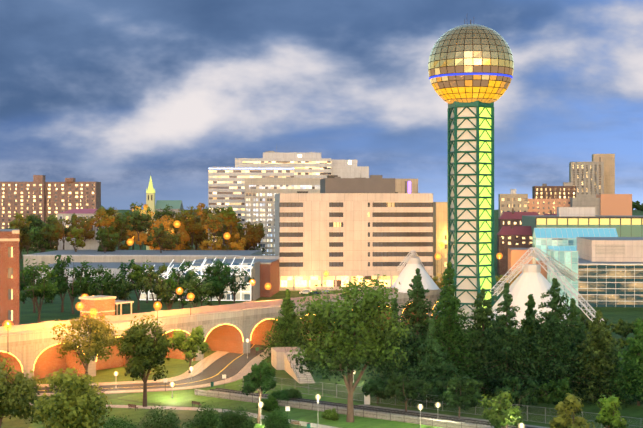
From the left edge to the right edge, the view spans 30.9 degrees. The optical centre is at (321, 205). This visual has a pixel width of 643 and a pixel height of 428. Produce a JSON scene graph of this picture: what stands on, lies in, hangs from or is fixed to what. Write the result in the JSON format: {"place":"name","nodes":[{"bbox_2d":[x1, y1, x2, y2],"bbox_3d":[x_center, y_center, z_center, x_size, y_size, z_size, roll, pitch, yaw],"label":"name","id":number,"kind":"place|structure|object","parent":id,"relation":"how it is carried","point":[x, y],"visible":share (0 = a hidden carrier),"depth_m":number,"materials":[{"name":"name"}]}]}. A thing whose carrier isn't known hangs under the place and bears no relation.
{"place":"outdoors","nodes":[
{"label":"outdoors","id":0,"kind":"place"},
{"bbox_2d":[245,176,323,254],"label":"tower building","id":1,"kind":"structure","parent":0,"point":[260,193],"depth_m":637.96,"materials":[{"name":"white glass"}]},
{"bbox_2d":[208,144,368,248],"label":"office building","id":2,"kind":"structure","parent":0,"point":[226,186],"depth_m":689.64,"materials":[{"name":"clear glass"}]},
{"bbox_2d":[28,344,549,427],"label":"park ground","id":3,"kind":"structure","parent":0,"point":[215,366],"depth_m":196.47,"materials":[{"name":"plant"}]},
{"bbox_2d":[49,312,122,378],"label":"tree","id":4,"kind":"object","parent":3,"relation":"on","point":[100,333],"visible":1,"depth_m":209.58,"materials":[{"name":"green plant"}]},
{"bbox_2d":[102,414,138,427],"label":"shrub","id":5,"kind":"object","parent":3,"relation":"on","point":[120,425],"visible":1,"depth_m":153.98,"materials":[{"name":"green plant"}]},
{"bbox_2d":[116,315,174,406],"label":"tree","id":6,"kind":"object","parent":3,"relation":"on","point":[148,352],"visible":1,"depth_m":189.44,"materials":[{"name":"green plant"}]},
{"bbox_2d":[139,402,183,427],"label":"shrub","id":7,"kind":"object","parent":3,"relation":"on","point":[155,422],"visible":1,"depth_m":157.63,"materials":[{"name":"green plant"}]},
{"bbox_2d":[178,401,224,427],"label":"shrub","id":8,"kind":"object","parent":3,"relation":"on","point":[206,419],"visible":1,"depth_m":160.41,"materials":[{"name":"green plant"}]},
{"bbox_2d":[128,347,310,427],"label":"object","id":9,"kind":"object","parent":3,"relation":"on","point":[287,408],"visible":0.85,"depth_m":188.33,"materials":[{"name":"white wood"}]},
{"bbox_2d":[219,403,257,427],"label":"shrub","id":10,"kind":"object","parent":3,"relation":"on","point":[230,418],"visible":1,"depth_m":166.60,"materials":[{"name":"green plant"}]},
{"bbox_2d":[256,394,279,411],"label":"shrub","id":11,"kind":"object","parent":3,"relation":"on","point":[269,403],"visible":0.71,"depth_m":186.93,"materials":[{"name":"green plant"}]},
{"bbox_2d":[268,388,290,402],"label":"shrub","id":12,"kind":"object","parent":3,"relation":"on","point":[281,394],"visible":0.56,"depth_m":193.46,"materials":[{"name":"green plant"}]},
{"bbox_2d":[285,388,301,398],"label":"shrub","id":13,"kind":"object","parent":3,"relation":"on","point":[294,393],"visible":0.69,"depth_m":197.59,"materials":[{"name":"green plant"}]},
{"bbox_2d":[321,408,338,420],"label":"path shrub","id":14,"kind":"object","parent":3,"relation":"on","point":[330,414],"visible":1,"depth_m":179.13,"materials":[{"name":"green plant"}]},
{"bbox_2d":[195,373,642,427],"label":"railway fences","id":15,"kind":"object","parent":3,"relation":"on","point":[367,400],"visible":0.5,"depth_m":188.41,"materials":[{"name":"grey metal"}]},
{"bbox_2d":[421,373,483,417],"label":"tree","id":16,"kind":"object","parent":3,"relation":"on","point":[469,397],"visible":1,"depth_m":179.29,"materials":[{"name":"green plant"}]},
{"bbox_2d":[478,390,527,427],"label":"young tree","id":17,"kind":"object","parent":3,"relation":"on","point":[494,415],"visible":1,"depth_m":155.92,"materials":[{"name":"green plant"}]},
{"bbox_2d":[549,393,594,427],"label":"young tree","id":18,"kind":"object","parent":3,"relation":"on","point":[564,419],"visible":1,"depth_m":149.06,"materials":[{"name":"green plant"}]},
{"bbox_2d":[594,395,628,427],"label":"young tree","id":19,"kind":"object","parent":3,"relation":"on","point":[610,414],"visible":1,"depth_m":154.92,"materials":[{"name":"green plant"}]},
{"bbox_2d":[271,347,314,383],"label":"concrete retaining wall","id":20,"kind":"structure","parent":0,"point":[280,360],"depth_m":232.27,"materials":[{"name":"concrete"}]},
{"bbox_2d":[299,290,310,293],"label":"street car","id":21,"kind":"object","parent":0,"point":[304,291],"visible":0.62,"depth_m":432.74,"materials":[{"name":"white paint"}]},
{"bbox_2d":[0,0,642,209],"label":"sky","id":22,"kind":"structure","parent":0,"point":[117,94],"materials":[{"name":"blue"}]},
{"bbox_2d":[1,210,642,427],"bbox_3d":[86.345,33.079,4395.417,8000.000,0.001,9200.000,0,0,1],"label":"ground","id":23,"kind":"structure","parent":0,"point":[174,367],"depth_m":225.21,"materials":[{"name":"green plant"}]},
{"bbox_2d":[0,229,19,326],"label":"brick building","id":24,"kind":"structure","parent":23,"relation":"on","point":[10,275],"depth_m":259.33,"materials":[{"name":"red brick"}]},
{"bbox_2d":[0,355,41,427],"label":"tree","id":25,"kind":"object","parent":23,"relation":"on","point":[12,392],"visible":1,"depth_m":158.49,"materials":[{"name":"green plant"}]},
{"bbox_2d":[0,175,100,247],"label":"brick apartments","id":26,"kind":"structure","parent":23,"relation":"on","point":[41,197],"depth_m":901.49,"materials":[{"name":"brown brick"}]},
{"bbox_2d":[31,367,112,427],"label":"tree","id":27,"kind":"object","parent":23,"relation":"on","point":[77,407],"visible":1,"depth_m":146.94,"materials":[{"name":"green plant"}]},
{"bbox_2d":[57,209,113,249],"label":"building","id":28,"kind":"structure","parent":23,"relation":"on","point":[92,244],"depth_m":617.97,"materials":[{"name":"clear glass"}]},
{"bbox_2d":[6,202,265,258],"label":"hillside tree","id":29,"kind":"object","parent":23,"relation":"on","point":[35,231],"visible":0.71,"depth_m":588.98,"materials":[{"name":"green plant"}]},
{"bbox_2d":[20,254,254,322],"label":"row of trees","id":30,"kind":"object","parent":23,"relation":"on","point":[213,284],"visible":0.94,"depth_m":351.38,"materials":[{"name":"green plant"}]},
{"bbox_2d":[23,250,278,296],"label":"exhibition hall","id":31,"kind":"structure","parent":23,"relation":"on","point":[269,268],"depth_m":515.59,"materials":[{"name":"concrete"}]},
{"bbox_2d":[146,176,183,249],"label":"church steeple","id":32,"kind":"object","parent":23,"relation":"on","point":[176,205],"visible":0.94,"depth_m":820.60,"materials":[{"name":"beige stone"}]},
{"bbox_2d":[97,221,239,251],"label":"trees","id":33,"kind":"object","parent":23,"relation":"on","point":[232,238],"visible":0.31,"depth_m":596.05,"materials":[{"name":"orange plant"}]},
{"bbox_2d":[168,325,210,372],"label":"tree","id":34,"kind":"object","parent":23,"relation":"on","point":[191,343],"visible":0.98,"depth_m":227.53,"materials":[{"name":"green plant"}]},
{"bbox_2d":[139,257,259,300],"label":"building","id":35,"kind":"structure","parent":23,"relation":"on","point":[252,268],"depth_m":397.58,"materials":[{"name":"white"}]},
{"bbox_2d":[0,288,440,385],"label":"bridge","id":36,"kind":"structure","parent":23,"relation":"on","point":[230,328],"depth_m":247.81,"materials":[{"name":"concrete"}]},
{"bbox_2d":[79,295,133,317],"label":"small pavilion","id":37,"kind":"structure","parent":36,"relation":"on","point":[99,304],"depth_m":244.92,"materials":[{"name":"orange brick"}]},
{"bbox_2d":[240,359,276,423],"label":"tree","id":38,"kind":"object","parent":23,"relation":"on","point":[260,378],"visible":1,"depth_m":175.65,"materials":[{"name":"green plant"}]},
{"bbox_2d":[6,240,521,427],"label":"street lamps","id":39,"kind":"object","parent":23,"relation":"on","point":[7,326],"visible":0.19,"depth_m":232.13,"materials":[{"name":"grey metal"}]},
{"bbox_2d":[2,218,523,427],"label":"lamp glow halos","id":40,"kind":"object","parent":39,"relation":"attached to","point":[252,282],"visible":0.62,"depth_m":254.72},
{"bbox_2d":[262,408,292,427],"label":"shrub","id":41,"kind":"object","parent":23,"relation":"on","point":[277,419],"visible":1,"depth_m":169.45,"materials":[{"name":"green plant"}]},
{"bbox_2d":[256,289,312,358],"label":"conifer tree","id":42,"kind":"object","parent":23,"relation":"on","point":[282,336],"visible":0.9,"depth_m":251.32,"materials":[{"name":"green plant"}]},
{"bbox_2d":[287,274,412,422],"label":"tree","id":43,"kind":"object","parent":23,"relation":"on","point":[359,339],"visible":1,"depth_m":174.58,"materials":[{"name":"green plant"}]},
{"bbox_2d":[275,174,433,290],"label":"beige office building","id":44,"kind":"structure","parent":23,"relation":"on","point":[340,230],"depth_m":454.34,"materials":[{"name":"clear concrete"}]},
{"bbox_2d":[395,179,417,192],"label":"rooftop structure","id":45,"kind":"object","parent":44,"relation":"on","point":[406,185],"visible":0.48,"depth_m":557.45,"materials":[{"name":"beige concrete"}]},
{"bbox_2d":[362,378,387,404],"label":"tree","id":46,"kind":"object","parent":23,"relation":"on","point":[372,387],"visible":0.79,"depth_m":192.65,"materials":[{"name":"green plant"}]},
{"bbox_2d":[362,299,412,384],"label":"conifer tree","id":47,"kind":"object","parent":23,"relation":"on","point":[396,309],"visible":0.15,"depth_m":210.24,"materials":[{"name":"green plant"}]},
{"bbox_2d":[382,371,433,410],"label":"tree","id":48,"kind":"object","parent":23,"relation":"on","point":[396,388],"visible":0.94,"depth_m":185.28,"materials":[{"name":"green plant"}]},
{"bbox_2d":[371,268,449,378],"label":"conifer tree","id":49,"kind":"object","parent":23,"relation":"on","point":[418,306],"visible":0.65,"depth_m":206.72,"materials":[{"name":"green plant"}]},
{"bbox_2d":[403,319,461,407],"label":"conifer tree","id":50,"kind":"object","parent":23,"relation":"on","point":[432,365],"visible":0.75,"depth_m":192.45,"materials":[{"name":"green plant"}]},
{"bbox_2d":[433,202,446,281],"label":"pale yellow building","id":51,"kind":"structure","parent":23,"relation":"on","point":[439,227],"depth_m":495.50,"materials":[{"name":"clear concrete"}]},
{"bbox_2d":[396,262,501,397],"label":"conifer tree","id":52,"kind":"object","parent":23,"relation":"on","point":[450,332],"visible":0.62,"depth_m":200.39,"materials":[{"name":"green plant"}]},
{"bbox_2d":[433,100,499,330],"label":"observation tower","id":53,"kind":"structure","parent":23,"relation":"on","point":[470,191],"depth_m":311.24,"materials":[{"name":"green metal"}]},
{"bbox_2d":[428,20,513,103],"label":"tower sphere","id":54,"kind":"object","parent":53,"relation":"on","point":[470,62],"visible":0.9,"depth_m":307.10,"materials":[{"name":"gold metal"}]},
{"bbox_2d":[431,269,520,292],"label":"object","id":55,"kind":"object","parent":23,"relation":"on","point":[438,284],"visible":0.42,"depth_m":406.50,"materials":[{"name":"green plant"}]},
{"bbox_2d":[456,288,523,399],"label":"conifer tree","id":56,"kind":"object","parent":23,"relation":"on","point":[480,314],"visible":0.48,"depth_m":203.63,"materials":[{"name":"green plant"}]},
{"bbox_2d":[391,247,603,328],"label":"tent canopies","id":57,"kind":"object","parent":23,"relation":"on","point":[531,279],"visible":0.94,"depth_m":293.68,"materials":[{"name":"white fabric"}]},
{"bbox_2d":[461,283,561,392],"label":"conifer tree","id":58,"kind":"object","parent":23,"relation":"on","point":[508,351],"visible":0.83,"depth_m":198.34,"materials":[{"name":"green plant"}]},
{"bbox_2d":[494,375,541,408],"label":"tree","id":59,"kind":"object","parent":23,"relation":"on","point":[515,389],"visible":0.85,"depth_m":182.50,"materials":[{"name":"green plant"}]},
{"bbox_2d":[500,294,558,392],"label":"conifer tree","id":60,"kind":"object","parent":23,"relation":"on","point":[530,303],"visible":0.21,"depth_m":202.35,"materials":[{"name":"green plant"}]},
{"bbox_2d":[537,377,575,411],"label":"tree","id":61,"kind":"object","parent":23,"relation":"on","point":[558,394],"visible":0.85,"depth_m":184.73,"materials":[{"name":"green plant"}]},
{"bbox_2d":[513,278,603,395],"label":"conifer tree","id":62,"kind":"object","parent":23,"relation":"on","point":[558,329],"visible":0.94,"depth_m":197.03,"materials":[{"name":"green plant"}]},
{"bbox_2d":[497,154,631,278],"bbox_3d":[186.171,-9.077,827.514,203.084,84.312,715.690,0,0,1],"label":"buildings","id":63,"kind":"structure","parent":23,"relation":"on","point":[590,184],"depth_m":811.90,"materials":[{"name":"beige concrete"}]},
{"bbox_2d":[556,298,591,388],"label":"conifer tree","id":64,"kind":"object","parent":23,"relation":"on","point":[574,313],"visible":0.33,"depth_m":209.32,"materials":[{"name":"green plant"}]},
{"bbox_2d":[522,207,642,306],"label":"convention building","id":65,"kind":"structure","parent":23,"relation":"on","point":[601,256],"depth_m":393.87,"materials":[{"name":"teal glass"}]},
{"bbox_2d":[571,309,641,405],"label":"conifer tree","id":66,"kind":"object","parent":23,"relation":"on","point":[600,345],"visible":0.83,"depth_m":196.62,"materials":[{"name":"green plant"}]},
{"bbox_2d":[579,313,642,348],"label":"tree","id":67,"kind":"object","parent":23,"relation":"on","point":[622,328],"visible":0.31,"depth_m":282.50,"materials":[{"name":"green plant"}]},
{"bbox_2d":[599,317,642,405],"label":"conifer tree","id":68,"kind":"object","parent":23,"relation":"on","point":[632,372],"visible":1,"depth_m":191.69,"materials":[{"name":"green plant"}]},
{"bbox_2d":[632,200,642,212],"bbox_3d":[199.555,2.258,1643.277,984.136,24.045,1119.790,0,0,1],"label":"tree","id":69,"kind":"object","parent":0,"point":[636,205],"visible":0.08,"depth_m":2181.80,"materials":[{"name":"green plant"}]}
]}

